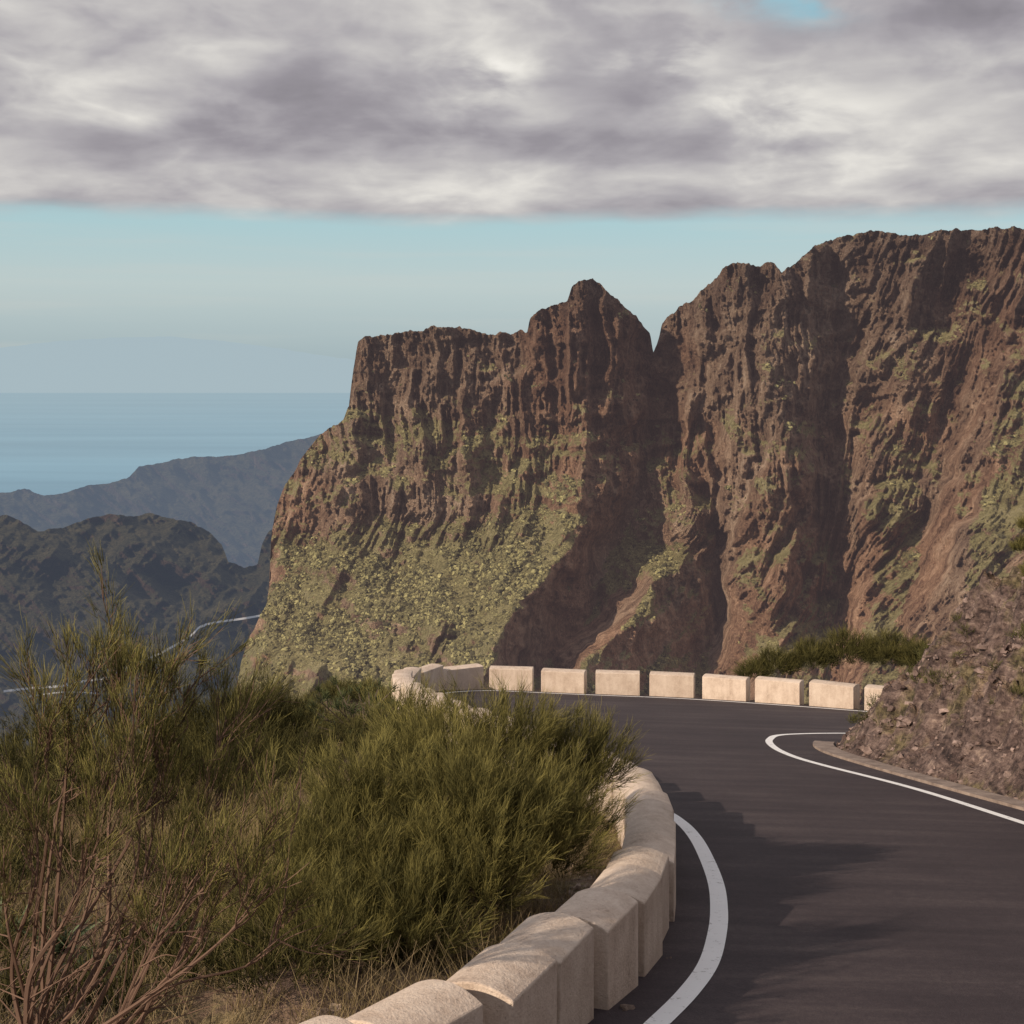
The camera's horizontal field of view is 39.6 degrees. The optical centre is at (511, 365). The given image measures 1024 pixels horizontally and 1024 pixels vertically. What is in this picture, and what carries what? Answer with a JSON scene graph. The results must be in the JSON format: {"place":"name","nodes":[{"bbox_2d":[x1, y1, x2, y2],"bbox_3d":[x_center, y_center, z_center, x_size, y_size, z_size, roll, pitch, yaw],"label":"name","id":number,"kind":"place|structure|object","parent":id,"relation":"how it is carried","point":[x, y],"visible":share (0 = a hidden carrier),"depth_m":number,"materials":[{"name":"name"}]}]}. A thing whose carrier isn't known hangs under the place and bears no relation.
{"place":"outdoors","nodes":[
{"label":"outdoors","id":0,"kind":"place"},
{"bbox_2d":[4,615,259,696],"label":"valley road","id":1,"kind":"structure","parent":0,"point":[201,626],"depth_m":1073.78,"materials":[{"name":"grey asphalt"}]},
{"bbox_2d":[0,513,271,751],"bbox_3d":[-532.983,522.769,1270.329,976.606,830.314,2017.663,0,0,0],"label":"valley hill","id":2,"kind":"structure","parent":0,"point":[160,564],"depth_m":1242.42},
{"bbox_2d":[0,434,319,567],"bbox_3d":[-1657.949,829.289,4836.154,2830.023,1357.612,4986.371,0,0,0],"label":"distant ridge","id":3,"kind":"structure","parent":0,"point":[229,503],"depth_m":3540.74,"materials":[{"name":"grey stone"}]},
{"bbox_2d":[0,393,349,494],"bbox_3d":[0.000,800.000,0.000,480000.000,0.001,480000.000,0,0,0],"label":"sea","id":4,"kind":"structure","parent":0,"point":[54,443],"depth_m":17837.66,"materials":[{"name":"liquid"}]},
{"bbox_2d":[0,336,354,392],"bbox_3d":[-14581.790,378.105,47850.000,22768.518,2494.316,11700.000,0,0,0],"label":"island","id":5,"kind":"structure","parent":0,"point":[166,364],"depth_m":42000.00,"materials":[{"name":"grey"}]},
{"bbox_2d":[0,563,1023,1023],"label":"ground","id":6,"kind":"structure","parent":0,"point":[926,705],"depth_m":21.17,"materials":[{"name":"brown soil"}]},
{"bbox_2d":[0,897,199,981],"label":"shrub","id":7,"kind":"object","parent":6,"relation":"on","point":[82,932],"visible":0.27,"depth_m":10.56,"materials":[{"name":"brown plant"}]},
{"bbox_2d":[0,534,306,1023],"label":"broom shrub","id":8,"kind":"object","parent":6,"relation":"on","point":[116,686],"visible":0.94,"depth_m":7.66,"materials":[{"name":"green plant"}]},
{"bbox_2d":[0,696,363,1023],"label":"undergrowth","id":9,"kind":"object","parent":6,"relation":"on","point":[213,956],"visible":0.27,"depth_m":10.60,"materials":[{"name":"green plant"}]},
{"bbox_2d":[126,664,332,793],"bbox_3d":[-2.917,3.717,14.948,2.182,1.167,2.280,0,0,0],"label":"broom shrub","id":10,"kind":"object","parent":6,"relation":"on","point":[279,724],"visible":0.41,"depth_m":14.78,"materials":[{"name":"green plant"}]},
{"bbox_2d":[77,693,391,1023],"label":"broom shrub","id":11,"kind":"object","parent":6,"relation":"on","point":[149,998],"visible":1,"depth_m":7.37,"materials":[{"name":"green plant"}]},
{"bbox_2d":[0,754,625,1023],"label":"dry grass","id":12,"kind":"structure","parent":6,"relation":"on","point":[500,917],"depth_m":11.08,"materials":[{"name":"plant"}]},
{"bbox_2d":[250,671,404,780],"bbox_3d":[-3.093,6.843,26.966,3.390,2.790,14.470,0,0,0],"label":"roadside scrub","id":13,"kind":"object","parent":6,"relation":"on","point":[333,691],"visible":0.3,"depth_m":26.06,"materials":[{"name":"green plant"}]},
{"bbox_2d":[296,671,423,737],"bbox_3d":[-2.784,5.990,25.083,2.668,1.398,3.133,0,0,18],"label":"euphorbia plant","id":14,"kind":"object","parent":6,"relation":"on","point":[338,701],"visible":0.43,"depth_m":24.79,"materials":[{"name":"green plant"}]},
{"bbox_2d":[189,663,649,976],"bbox_3d":[-0.541,3.621,11.496,2.966,1.913,4.498,0,0,17],"label":"broom shrub","id":15,"kind":"object","parent":6,"relation":"on","point":[537,815],"visible":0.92,"depth_m":11.09,"materials":[{"name":"green plant"}]},
{"bbox_2d":[299,663,883,1023],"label":"stone guard wall","id":16,"kind":"structure","parent":6,"relation":"on","point":[578,957],"depth_m":9.59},
{"bbox_2d":[316,570,1023,1015],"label":"loose rocks","id":17,"kind":"object","parent":6,"relation":"on","point":[906,720],"visible":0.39,"depth_m":22.26,"materials":[{"name":"brown stone"}]},
{"bbox_2d":[729,622,933,682],"bbox_3d":[8.624,7.521,37.108,5.920,1.834,2.366,0,0,24],"label":"broom shrub","id":18,"kind":"object","parent":6,"relation":"on","point":[869,649],"visible":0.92,"depth_m":37.04,"materials":[{"name":"green plant"}]},
{"bbox_2d":[847,606,1023,724],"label":"bank scrub","id":19,"kind":"object","parent":6,"relation":"on","point":[931,675],"visible":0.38,"depth_m":23.84,"materials":[{"name":"green plant"}]},
{"bbox_2d":[1007,511,1023,580],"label":"broom shrub","id":20,"kind":"object","parent":6,"relation":"on","point":[1018,545],"visible":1,"depth_m":23.00,"materials":[{"name":"green plant"}]},
{"bbox_2d":[0,0,1023,359],"label":"sky","id":21,"kind":"structure","parent":0,"point":[317,177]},
{"bbox_2d":[223,226,1023,725],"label":"cliff","id":22,"kind":"structure","parent":0,"point":[955,406],"depth_m":414.15,"materials":[{"name":"brown stone"}]},
{"bbox_2d":[233,235,1023,711],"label":"cliff scrub","id":23,"kind":"object","parent":22,"relation":"on","point":[359,653],"visible":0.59,"depth_m":381.84,"materials":[{"name":"green plant"}]},
{"bbox_2d":[437,689,1023,1023],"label":"road","id":24,"kind":"structure","parent":0,"point":[852,898],"depth_m":13.58,"materials":[{"name":"grey asphalt"}]},
{"bbox_2d":[449,690,866,1023],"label":"edge line","id":25,"kind":"object","parent":24,"relation":"on","point":[677,1003],"visible":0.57,"depth_m":11.19,"materials":[{"name":"paint"}]},
{"bbox_2d":[765,733,1023,823],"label":"edge line","id":26,"kind":"object","parent":24,"relation":"on","point":[769,741],"visible":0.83,"depth_m":21.08,"materials":[{"name":"paint"}]},
{"bbox_2d":[813,741,1023,810],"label":"concrete gutter","id":27,"kind":"object","parent":24,"relation":"on","point":[828,748],"visible":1,"depth_m":21.15,"materials":[{"name":"grey concrete"}]}
]}

